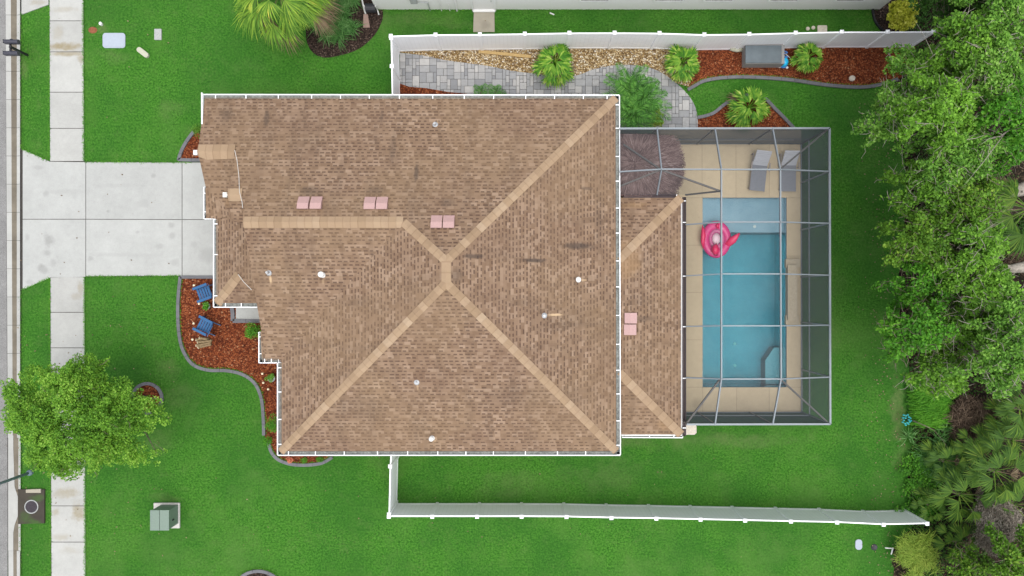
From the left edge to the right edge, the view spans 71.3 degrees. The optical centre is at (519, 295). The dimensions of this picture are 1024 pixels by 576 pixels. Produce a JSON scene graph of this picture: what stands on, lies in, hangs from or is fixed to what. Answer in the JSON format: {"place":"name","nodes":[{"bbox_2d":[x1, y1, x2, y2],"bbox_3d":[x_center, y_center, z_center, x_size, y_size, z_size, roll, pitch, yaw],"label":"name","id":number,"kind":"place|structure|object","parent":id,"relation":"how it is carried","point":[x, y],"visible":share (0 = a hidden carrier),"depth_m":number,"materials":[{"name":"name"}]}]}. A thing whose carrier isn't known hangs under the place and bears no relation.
{"place":"outdoors","nodes":[
{"label":"outdoors","id":0,"kind":"place"},
{"bbox_2d":[0,0,7,575],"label":"road","id":1,"kind":"structure","parent":0,"point":[3,435],"depth_m":31.99,"materials":[{"name":"grey asphalt"}]},
{"bbox_2d":[21,0,48,14],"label":"neighbour driveway","id":2,"kind":"structure","parent":0,"point":[27,6],"depth_m":31.96,"materials":[{"name":"concrete"}]},
{"bbox_2d":[50,0,85,575],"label":"sidewalk","id":3,"kind":"structure","parent":0,"point":[68,557],"depth_m":31.96,"materials":[{"name":"concrete"}]},
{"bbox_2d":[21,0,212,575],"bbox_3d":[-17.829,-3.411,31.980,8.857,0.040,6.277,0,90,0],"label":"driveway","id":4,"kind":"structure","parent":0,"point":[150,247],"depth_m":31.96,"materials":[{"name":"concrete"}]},
{"bbox_2d":[18,0,913,575],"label":"lawn","id":5,"kind":"structure","parent":0,"point":[291,518],"depth_m":32.00,"materials":[{"name":"green plant"}]},
{"bbox_2d":[6,0,20,575],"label":"kerb","id":6,"kind":"structure","parent":5,"relation":"on","point":[13,153],"depth_m":31.95,"materials":[{"name":"concrete"}]},
{"bbox_2d":[3,39,28,55],"bbox_3d":[-22.014,-10.761,31.410,0.620,1.200,0.695,0,90,0],"label":"twin mailbox","id":7,"kind":"object","parent":5,"relation":"on","point":[10,43],"visible":1,"depth_m":30.86,"materials":[{"name":"black plastic"}]},
{"bbox_2d":[18,489,44,523],"bbox_3d":[-21.855,9.428,31.945,1.177,0.110,1.578,0,90,0],"label":"storm inlet","id":8,"kind":"object","parent":5,"relation":"on","point":[31,506],"visible":1,"depth_m":31.93,"materials":[{"name":"concrete"}]},
{"bbox_2d":[103,33,125,47],"bbox_3d":[-18.181,-11.437,31.981,1.010,0.038,0.670,0,90,0],"label":"utility cover","id":9,"kind":"object","parent":5,"relation":"on","point":[114,40],"visible":1,"depth_m":31.96,"materials":[{"name":"plastic"}]},
{"bbox_2d":[136,385,159,410],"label":"tree ring mulch","id":10,"kind":"object","parent":5,"relation":"on","point":[149,390],"visible":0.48,"depth_m":31.98,"materials":[{"name":"brown wood"}]},
{"bbox_2d":[0,353,172,481],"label":"street tree","id":11,"kind":"object","parent":10,"relation":"on","point":[39,421],"visible":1,"depth_m":27.89,"materials":[{"name":"green plant"}]},
{"bbox_2d":[131,382,163,414],"bbox_3d":[-16.675,4.592,31.955,1.459,0.090,1.460,0,90,0],"label":"garden edging","id":12,"kind":"object","parent":10,"relation":"on","point":[157,388],"visible":0.52,"depth_m":31.91,"materials":[{"name":"concrete"}]},
{"bbox_2d":[150,503,179,530],"bbox_3d":[-15.792,9.837,31.495,1.162,1.010,1.134,0,90,0],"label":"transformer cabinet","id":13,"kind":"object","parent":5,"relation":"on","point":[164,516],"visible":1,"depth_m":31.01,"materials":[{"name":"green metal"}]},
{"bbox_2d":[177,131,199,161],"bbox_3d":[-14.759,-6.693,31.955,1.151,0.090,1.386,0,90,0],"label":"garden edging","id":14,"kind":"object","parent":5,"relation":"on","point":[185,143],"visible":0.93,"depth_m":31.91,"materials":[{"name":"concrete"}]},
{"bbox_2d":[181,130,199,157],"bbox_3d":[-14.694,-6.802,31.980,1.148,0.001,1.435,0,90,0],"label":"corner mulch bed","id":15,"kind":"object","parent":5,"relation":"on","point":[192,145],"visible":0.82,"depth_m":31.98,"materials":[{"name":"brown wood"}]},
{"bbox_2d":[236,308,258,318],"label":"entry walk","id":16,"kind":"structure","parent":5,"relation":"on","point":[246,313],"depth_m":31.96,"materials":[{"name":"concrete"}]},
{"bbox_2d":[180,279,332,462],"bbox_3d":[-12.091,3.322,31.980,5.189,0.001,9.874,-17,90,0],"label":"front mulch bed","id":17,"kind":"object","parent":5,"relation":"on","point":[232,347],"visible":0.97,"depth_m":31.98,"materials":[{"name":"brown wood"}]},
{"bbox_2d":[192,283,212,302],"bbox_3d":[-13.891,-0.153,31.500,0.886,0.960,0.710,-20,90,0],"label":"garden chair","id":18,"kind":"object","parent":17,"relation":"on","point":[207,297],"visible":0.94,"depth_m":31.63,"materials":[{"name":"blue paint"}]},
{"bbox_2d":[192,315,219,335],"bbox_3d":[-13.867,1.371,31.500,0.886,0.960,0.710,27,90,0],"label":"garden chair","id":19,"kind":"object","parent":17,"relation":"on","point":[204,323],"visible":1,"depth_m":31.62,"materials":[{"name":"blue paint"}]},
{"bbox_2d":[176,276,265,434],"bbox_3d":[-13.501,2.719,31.955,3.170,0.090,7.773,-12,90,0],"label":"garden edging","id":20,"kind":"object","parent":17,"relation":"on","point":[194,365],"visible":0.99,"depth_m":31.91,"materials":[{"name":"concrete"}]},
{"bbox_2d":[230,308,259,322],"bbox_3d":[-12.256,0.837,31.955,1.426,0.090,0.764,0,90,0],"label":"garden edging","id":21,"kind":"object","parent":17,"relation":"on","point":[232,312],"visible":0.81,"depth_m":31.91,"materials":[{"name":"concrete"}]},
{"bbox_2d":[244,322,260,338],"bbox_3d":[-11.774,1.580,31.622,0.763,0.775,0.798,19,90,0],"label":"round shrub","id":22,"kind":"object","parent":17,"relation":"on","point":[253,330],"visible":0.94,"depth_m":31.48,"materials":[{"name":"green plant"}]},
{"bbox_2d":[267,443,332,466],"bbox_3d":[-9.909,7.260,31.955,3.054,0.090,0.842,13,90,0],"label":"garden edging","id":23,"kind":"object","parent":17,"relation":"on","point":[275,457],"visible":0.97,"depth_m":31.91,"materials":[{"name":"concrete"}]},
{"bbox_2d":[232,0,343,57],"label":"sabal palm","id":24,"kind":"object","parent":5,"relation":"on","point":[297,12],"visible":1,"depth_m":29.30,"materials":[{"name":"green plant"}]},
{"bbox_2d":[306,0,382,57],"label":"neighbour mulch bed","id":25,"kind":"object","parent":5,"relation":"on","point":[365,35],"visible":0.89,"depth_m":31.98,"materials":[{"name":"brown wood"}]},
{"bbox_2d":[305,0,363,54],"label":"lily turf","id":26,"kind":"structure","parent":25,"relation":"on","point":[345,26],"depth_m":31.62,"materials":[{"name":"green plant"}]},
{"bbox_2d":[387,456,398,515],"bbox_3d":[-5.475,7.833,31.017,0.192,1.965,2.954,2,90,0],"label":"vinyl fence","id":27,"kind":"object","parent":5,"relation":"on","point":[393,482],"visible":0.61,"depth_m":30.81,"materials":[{"name":"white plastic"}]},
{"bbox_2d":[389,36,400,93],"bbox_3d":[-5.396,-9.457,31.017,0.167,1.965,3.005,-1,90,0],"label":"vinyl fence","id":28,"kind":"object","parent":5,"relation":"on","point":[395,69],"visible":0.67,"depth_m":30.81,"materials":[{"name":"white plastic"}]},
{"bbox_2d":[400,84,463,93],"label":"mulch by gate","id":29,"kind":"object","parent":5,"relation":"on","point":[404,89],"visible":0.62,"depth_m":31.95,"materials":[{"name":"brown wood"}]},
{"bbox_2d":[193,93,685,455],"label":"house","id":30,"kind":"structure","parent":5,"relation":"on","point":[454,274],"depth_m":28.48,"materials":[{"name":"beige"}]},
{"bbox_2d":[0,20,915,573],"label":"fallen leaves","id":31,"kind":"object","parent":5,"relation":"on","point":[654,484],"visible":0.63,"depth_m":31.94,"materials":[{"name":"brown plant"}]},
{"bbox_2d":[473,12,494,31],"bbox_3d":[-1.600,-12.291,31.975,0.961,0.050,0.961,0,90,0],"label":"door pad","id":32,"kind":"object","parent":5,"relation":"on","point":[480,24],"depth_m":31.95,"materials":[{"name":"concrete"}]},
{"bbox_2d":[401,49,698,86],"bbox_3d":[1.306,-10.289,31.956,13.632,0.001,1.923,0,90,0],"label":"gravel bed","id":33,"kind":"object","parent":5,"relation":"on","point":[585,60],"visible":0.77,"depth_m":31.96,"materials":[{"name":"beige gravel"}]},
{"bbox_2d":[479,50,530,57],"bbox_3d":[-0.659,-10.810,31.930,2.359,0.050,0.130,6,90,0],"label":"timber board","id":34,"kind":"object","parent":33,"relation":"on","point":[504,54],"visible":1,"depth_m":31.91,"materials":[{"name":"brown wood"}]},
{"bbox_2d":[531,43,576,89],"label":"fan palm","id":35,"kind":"object","parent":33,"relation":"on","point":[565,66],"visible":1,"depth_m":31.05,"materials":[{"name":"green plant"}]},
{"bbox_2d":[664,44,700,83],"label":"fan palm","id":36,"kind":"object","parent":33,"relation":"on","point":[675,54],"visible":1,"depth_m":31.08,"materials":[{"name":"green plant"}]},
{"bbox_2d":[361,0,890,13],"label":"neighbour house","id":37,"kind":"structure","parent":5,"relation":"on","point":[482,5],"depth_m":31.44,"materials":[{"name":"grey paint"}]},
{"bbox_2d":[472,0,493,8],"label":"door","id":38,"kind":"structure","parent":37,"relation":"in","point":[477,4],"depth_m":31.34,"materials":[{"name":"grey paint"}]},
{"bbox_2d":[387,502,928,526],"bbox_3d":[5.838,9.449,31.017,22.880,1.965,0.276,1,90,0],"label":"vinyl fence","id":39,"kind":"object","parent":5,"relation":"on","point":[882,518],"visible":0.99,"depth_m":30.93,"materials":[{"name":"white plastic"}]},
{"bbox_2d":[389,29,934,51],"bbox_3d":[6.007,-11.058,31.017,23.053,1.965,0.257,0,90,0],"label":"vinyl fence","id":40,"kind":"object","parent":5,"relation":"on","point":[650,41],"visible":0.91,"depth_m":30.89,"materials":[{"name":"white plastic"}]},
{"bbox_2d":[620,144,800,411],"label":"pool deck","id":41,"kind":"structure","parent":5,"relation":"on","point":[735,183],"depth_m":31.95,"materials":[{"name":"concrete"}]},
{"bbox_2d":[620,133,685,196],"bbox_3d":[5.304,-5.440,30.564,3.367,2.772,2.600,0,90,0],"label":"thatched shade","id":42,"kind":"object","parent":41,"relation":"on","point":[645,146],"visible":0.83,"depth_m":29.52,"materials":[{"name":"brown plant"}]},
{"bbox_2d":[619,127,830,424],"bbox_3d":[8.344,-0.787,30.210,8.617,3.530,12.104,0,90,0],"label":"screen enclosure","id":43,"kind":"object","parent":41,"relation":"on","point":[815,183],"visible":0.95,"depth_m":29.80,"materials":[{"name":"grey metal"}]},
{"bbox_2d":[703,198,785,386],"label":"swimming pool","id":44,"kind":"structure","parent":41,"relation":"in","point":[750,351],"depth_m":33.45,"materials":[{"name":"liquid"}]},
{"bbox_2d":[701,221,739,257],"bbox_3d":[8.716,-2.575,31.753,1.653,0.560,1.559,37,90,0],"label":"pool float","id":45,"kind":"object","parent":44,"relation":"on","point":[710,238],"visible":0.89,"depth_m":31.78,"materials":[{"name":"pink plastic"}]},
{"bbox_2d":[747,150,771,191],"bbox_3d":[10.617,-5.498,31.565,0.850,0.770,1.697,6,90,0],"label":"lounger","id":46,"kind":"object","parent":41,"relation":"on","point":[761,159],"visible":0.98,"depth_m":31.65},
{"bbox_2d":[778,150,799,191],"bbox_3d":[11.926,-5.483,31.565,0.853,0.770,1.721,0,90,0],"label":"lounger","id":47,"kind":"object","parent":41,"relation":"on","point":[790,176],"visible":0.72,"depth_m":31.65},
{"bbox_2d":[785,259,799,323],"bbox_3d":[12.170,-0.171,31.805,0.627,0.290,2.907,0,90,0],"label":"stone ledge","id":48,"kind":"object","parent":41,"relation":"on","point":[791,267],"visible":1,"depth_m":31.66,"materials":[{"name":"beige stone"}]},
{"bbox_2d":[698,97,789,126],"bbox_3d":[10.117,-8.179,31.980,4.334,0.001,1.607,0,90,0],"label":"mulch bed","id":49,"kind":"object","parent":5,"relation":"on","point":[719,119],"visible":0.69,"depth_m":31.98,"materials":[{"name":"brown wood"}]},
{"bbox_2d":[697,93,794,126],"bbox_3d":[10.200,-8.373,31.955,4.415,0.090,1.402,6,90,0],"label":"garden edging","id":50,"kind":"object","parent":49,"relation":"on","point":[777,111],"visible":0.73,"depth_m":31.91,"materials":[{"name":"concrete"}]},
{"bbox_2d":[724,84,771,126],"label":"fan palm","id":51,"kind":"object","parent":49,"relation":"on","point":[741,118],"visible":1,"depth_m":31.04,"materials":[{"name":"green plant"}]},
{"bbox_2d":[687,75,897,90],"bbox_3d":[12.220,-9.506,31.955,9.462,0.090,0.701,0,90,0],"label":"garden edging","id":52,"kind":"object","parent":5,"relation":"on","point":[784,79],"visible":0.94,"depth_m":31.91,"materials":[{"name":"concrete"}]},
{"bbox_2d":[689,45,915,86],"bbox_3d":[12.628,-10.260,31.952,10.217,0.001,2.095,0,90,0],"label":"mulch strip","id":53,"kind":"object","parent":5,"relation":"on","point":[863,66],"visible":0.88,"depth_m":31.95,"materials":[{"name":"brown wood"}]},
{"bbox_2d":[742,44,783,67],"bbox_3d":[10.780,-10.669,31.633,1.744,0.655,0.933,0,90,0],"label":"storage box","id":54,"kind":"object","parent":53,"relation":"on","point":[764,56],"visible":0.98,"depth_m":31.30,"materials":[{"name":"grey plastic"}]},
{"bbox_2d":[789,42,823,73],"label":"fan palm","id":55,"kind":"object","parent":53,"relation":"on","point":[802,55],"visible":1,"depth_m":31.11,"materials":[{"name":"green plant"}]},
{"bbox_2d":[874,0,940,37],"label":"neighbour corner bed","id":56,"kind":"object","parent":5,"relation":"on","point":[881,16],"visible":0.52,"depth_m":31.97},
{"bbox_2d":[886,0,919,30],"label":"croton","id":57,"kind":"object","parent":56,"relation":"on","point":[901,15],"visible":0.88,"depth_m":30.93,"materials":[{"name":"yellow plant"}]},
{"bbox_2d":[400,53,697,126],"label":"paver path","id":58,"kind":"structure","parent":0,"point":[468,76],"depth_m":31.96,"materials":[{"name":"grey stone"}]},
{"bbox_2d":[601,62,663,126],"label":"date palm","id":59,"kind":"object","parent":58,"relation":"on","point":[622,83],"visible":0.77,"depth_m":30.39,"materials":[{"name":"green plant"}]},
{"bbox_2d":[604,83,663,126],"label":"date palm","id":60,"kind":"object","parent":58,"relation":"on","point":[640,119],"visible":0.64,"depth_m":30.34,"materials":[{"name":"green plant"}]},
{"bbox_2d":[617,72,672,126],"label":"date palm","id":61,"kind":"object","parent":58,"relation":"on","point":[653,101],"visible":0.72,"depth_m":30.41,"materials":[{"name":"green plant"}]},
{"bbox_2d":[892,19,1023,575],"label":"woodland floor","id":62,"kind":"structure","parent":0,"point":[899,570],"depth_m":31.99,"materials":[{"name":"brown plant"}]},
{"bbox_2d":[850,78,929,157],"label":"woodland tree","id":63,"kind":"object","parent":62,"relation":"on","point":[892,97],"visible":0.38,"depth_m":25.25,"materials":[{"name":"green plant"}]},
{"bbox_2d":[872,292,958,366],"bbox_3d":[15.331,0.939,28.316,5.001,7.613,3.002,-13,90,0],"label":"woodland tree","id":64,"kind":"object","parent":62,"relation":"on","point":[924,328],"visible":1,"depth_m":25.31,"materials":[{"name":"green plant"}]},
{"bbox_2d":[870,42,961,128],"bbox_3d":[15.851,-7.822,28.294,5.361,7.660,3.385,0,90,0],"label":"woodland tree","id":65,"kind":"object","parent":62,"relation":"on","point":[897,64],"visible":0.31,"depth_m":25.72,"materials":[{"name":"green plant"}]},
{"bbox_2d":[874,152,962,229],"bbox_3d":[16.075,-3.849,28.248,5.373,7.753,2.943,0,90,0],"label":"woodland tree","id":66,"kind":"object","parent":62,"relation":"on","point":[925,193],"visible":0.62,"depth_m":25.53,"materials":[{"name":"green plant"}]},
{"bbox_2d":[875,196,963,268],"bbox_3d":[15.827,-2.179,28.290,5.294,7.668,2.787,0,90,0],"label":"woodland tree","id":67,"kind":"object","parent":62,"relation":"on","point":[933,248],"visible":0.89,"depth_m":25.27,"materials":[{"name":"green plant"}]},
{"bbox_2d":[870,238,968,314],"bbox_3d":[15.954,-0.231,28.443,4.947,7.357,2.996,21,90,0],"label":"woodland tree","id":68,"kind":"object","parent":62,"relation":"on","point":[926,280],"visible":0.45,"depth_m":26.01,"materials":[{"name":"green plant"}]},
{"bbox_2d":[894,450,948,521],"bbox_3d":[17.902,8.480,31.746,2.519,0.399,3.252,0,90,0],"label":"ground creeper","id":69,"kind":"object","parent":62,"relation":"on","point":[920,478],"visible":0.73,"depth_m":31.68,"materials":[{"name":"green plant"}]},
{"bbox_2d":[910,486,947,521],"bbox_3d":[18.075,9.207,31.565,1.622,0.911,1.578,16,90,0],"label":"saw palmetto","id":70,"kind":"object","parent":62,"relation":"on","point":[921,502],"visible":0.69,"depth_m":31.33,"materials":[{"name":"green plant"}]},
{"bbox_2d":[905,372,953,431],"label":"tall grass","id":71,"kind":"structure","parent":62,"relation":"on","point":[928,413],"depth_m":31.55,"materials":[{"name":"green plant"}]},
{"bbox_2d":[895,344,972,399],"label":"woodland tree","id":72,"kind":"object","parent":62,"relation":"on","point":[930,371],"visible":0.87,"depth_m":26.54,"materials":[{"name":"green plant"}]},
{"bbox_2d":[886,66,984,158],"bbox_3d":[15.899,-6.391,27.298,6.967,9.690,3.327,-6,90,0],"label":"woodland tree","id":73,"kind":"object","parent":62,"relation":"on","point":[940,117],"visible":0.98,"depth_m":23.26,"materials":[{"name":"green plant"}]},
{"bbox_2d":[896,424,981,486],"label":"sword ferns","id":74,"kind":"object","parent":62,"relation":"on","point":[909,435],"visible":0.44,"depth_m":31.63,"materials":[{"name":"green plant"}]},
{"bbox_2d":[908,0,970,36],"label":"woodland tree","id":75,"kind":"object","parent":62,"relation":"on","point":[941,6],"visible":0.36,"depth_m":26.70,"materials":[{"name":"green plant"}]},
{"bbox_2d":[918,438,968,483],"bbox_3d":[18.639,7.285,31.395,2.097,1.250,2.026,0,90,0],"label":"saw palmetto","id":76,"kind":"object","parent":62,"relation":"on","point":[936,455],"visible":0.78,"depth_m":31.11,"materials":[{"name":"green plant"}]},
{"bbox_2d":[918,292,985,357],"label":"woodland tree","id":77,"kind":"object","parent":62,"relation":"on","point":[968,336],"visible":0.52,"depth_m":25.51,"materials":[{"name":"green plant"}]},
{"bbox_2d":[931,522,976,564],"bbox_3d":[19.035,10.874,31.333,2.111,1.375,2.036,0,90,0],"label":"saw palmetto","id":78,"kind":"object","parent":62,"relation":"on","point":[960,535],"visible":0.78,"depth_m":31.06,"materials":[{"name":"green plant"}]},
{"bbox_2d":[931,0,986,14],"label":"woodland tree","id":79,"kind":"object","parent":62,"relation":"on","point":[978,4],"visible":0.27,"depth_m":24.50,"materials":[{"name":"green plant"}]},
{"bbox_2d":[925,465,994,524],"bbox_3d":[18.870,8.545,30.932,2.931,2.177,2.553,0,90,0],"label":"saw palmetto","id":80,"kind":"object","parent":62,"relation":"on","point":[948,489],"visible":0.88,"depth_m":30.32,"materials":[{"name":"green plant"}]},
{"bbox_2d":[914,113,1008,192],"bbox_3d":[16.894,-5.242,27.654,6.961,8.981,2.785,-14,90,0],"label":"woodland tree","id":81,"kind":"object","parent":62,"relation":"on","point":[958,158],"visible":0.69,"depth_m":23.94,"materials":[{"name":"green plant"}]},
{"bbox_2d":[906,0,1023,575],"bbox_3d":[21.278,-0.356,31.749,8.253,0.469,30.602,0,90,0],"label":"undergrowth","id":82,"kind":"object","parent":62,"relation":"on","point":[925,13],"visible":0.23,"depth_m":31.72,"materials":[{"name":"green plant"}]},
{"bbox_2d":[893,527,942,575],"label":"feathery bush","id":83,"kind":"object","parent":82,"relation":"on","point":[922,553],"visible":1,"depth_m":31.12,"materials":[{"name":"green plant"}]},
{"bbox_2d":[941,543,993,575],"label":"woodland tree","id":84,"kind":"object","parent":62,"relation":"on","point":[976,565],"visible":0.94,"depth_m":29.23,"materials":[{"name":"green plant"}]},
{"bbox_2d":[928,211,1010,287],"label":"woodland tree","id":85,"kind":"object","parent":62,"relation":"on","point":[980,240],"visible":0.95,"depth_m":24.46,"materials":[{"name":"green plant"}]},
{"bbox_2d":[915,6,1023,83],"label":"woodland tree","id":86,"kind":"object","parent":62,"relation":"on","point":[969,26],"visible":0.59,"depth_m":23.71,"materials":[{"name":"green plant"}]},
{"bbox_2d":[921,258,1023,327],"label":"woodland tree","id":87,"kind":"object","parent":62,"relation":"on","point":[1002,274],"visible":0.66,"depth_m":24.43,"materials":[{"name":"green plant"}]},
{"bbox_2d":[931,170,1018,245],"bbox_3d":[17.463,-3.209,27.909,5.950,8.453,2.878,0,90,0],"label":"woodland tree","id":88,"kind":"object","parent":62,"relation":"on","point":[977,200],"visible":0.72,"depth_m":24.47,"materials":[{"name":"green plant"}]},
{"bbox_2d":[952,422,1003,469],"bbox_3d":[19.947,6.524,31.217,2.183,1.606,2.075,43,90,0],"label":"saw palmetto","id":89,"kind":"object","parent":62,"relation":"on","point":[964,435],"visible":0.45,"depth_m":30.73,"materials":[{"name":"green plant"}]},
{"bbox_2d":[943,389,1020,451],"bbox_3d":[20.217,5.518,31.637,3.043,1.316,3.017,38,90,0],"label":"dead thicket","id":90,"kind":"object","parent":62,"relation":"on","point":[968,413],"visible":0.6,"depth_m":31.39,"materials":[{"name":"brown plant"}]},
{"bbox_2d":[960,490,1003,530],"bbox_3d":[20.203,9.276,31.242,2.183,1.557,2.011,-28,90,0],"label":"saw palmetto","id":91,"kind":"object","parent":62,"relation":"on","point":[969,512],"visible":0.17,"depth_m":31.08,"materials":[{"name":"green plant"}]},
{"bbox_2d":[941,323,1023,401],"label":"woodland tree","id":92,"kind":"object","parent":62,"relation":"on","point":[1002,369],"visible":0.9,"depth_m":24.02,"materials":[{"name":"green plant"}]},
{"bbox_2d":[948,31,1023,130],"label":"woodland tree","id":93,"kind":"object","parent":62,"relation":"on","point":[994,66],"visible":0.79,"depth_m":22.95,"materials":[{"name":"green plant"}]},
{"bbox_2d":[948,0,1023,48],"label":"woodland tree","id":94,"kind":"object","parent":62,"relation":"on","point":[1008,13],"visible":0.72,"depth_m":23.11,"materials":[{"name":"green plant"}]},
{"bbox_2d":[957,282,1023,353],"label":"woodland tree","id":95,"kind":"object","parent":62,"relation":"on","point":[1011,321],"visible":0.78,"depth_m":23.68,"materials":[{"name":"green plant"}]},
{"bbox_2d":[959,80,1023,161],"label":"woodland tree","id":96,"kind":"object","parent":62,"relation":"on","point":[1007,111],"visible":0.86,"depth_m":22.71,"materials":[{"name":"green plant"}]},
{"bbox_2d":[961,436,1023,506],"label":"saw palmetto","id":97,"kind":"object","parent":62,"relation":"on","point":[985,465],"visible":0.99,"depth_m":29.68,"materials":[{"name":"green plant"}]},
{"bbox_2d":[963,125,1023,177],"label":"woodland tree","id":98,"kind":"object","parent":62,"relation":"on","point":[1006,160],"visible":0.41,"depth_m":26.00,"materials":[{"name":"green plant"}]},
{"bbox_2d":[968,489,1023,557],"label":"vine mass","id":99,"kind":"object","parent":62,"relation":"on","point":[1008,526],"visible":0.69,"depth_m":30.05,"materials":[{"name":"grey plant"}]},
{"bbox_2d":[976,415,1023,467],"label":"saw palmetto","id":100,"kind":"object","parent":62,"relation":"on","point":[993,427],"visible":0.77,"depth_m":30.02,"materials":[{"name":"green plant"}]},
{"bbox_2d":[980,517,1023,575],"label":"woodland tree","id":101,"kind":"object","parent":62,"relation":"on","point":[1013,565],"visible":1,"depth_m":27.34,"materials":[{"name":"green plant"}]},
{"bbox_2d":[982,397,1023,441],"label":"saw palmetto","id":102,"kind":"object","parent":62,"relation":"on","point":[991,404],"visible":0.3,"depth_m":30.72,"materials":[{"name":"green plant"}]},
{"bbox_2d":[986,384,1023,437],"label":"saw palmetto","id":103,"kind":"object","parent":62,"relation":"on","point":[1005,410],"visible":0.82,"depth_m":29.53,"materials":[{"name":"green plant"}]},
{"bbox_2d":[989,176,1023,260],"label":"cabbage palm","id":104,"kind":"object","parent":62,"relation":"on","point":[1010,189],"visible":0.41,"depth_m":26.90,"materials":[{"name":"green plant"}]},
{"bbox_2d":[994,479,1023,526],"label":"saw palmetto","id":105,"kind":"object","parent":62,"relation":"on","point":[1010,486],"visible":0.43,"depth_m":30.17,"materials":[{"name":"green plant"}]},
{"bbox_2d":[1000,216,1023,276],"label":"brush pile","id":106,"kind":"object","parent":62,"relation":"on","point":[1008,261],"visible":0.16,"depth_m":31.21,"materials":[{"name":"brown wood"}]},
{"bbox_2d":[1006,208,1023,254],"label":"woodland tree","id":107,"kind":"object","parent":62,"relation":"on","point":[1020,224],"visible":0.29,"depth_m":27.42,"materials":[{"name":"green plant"}]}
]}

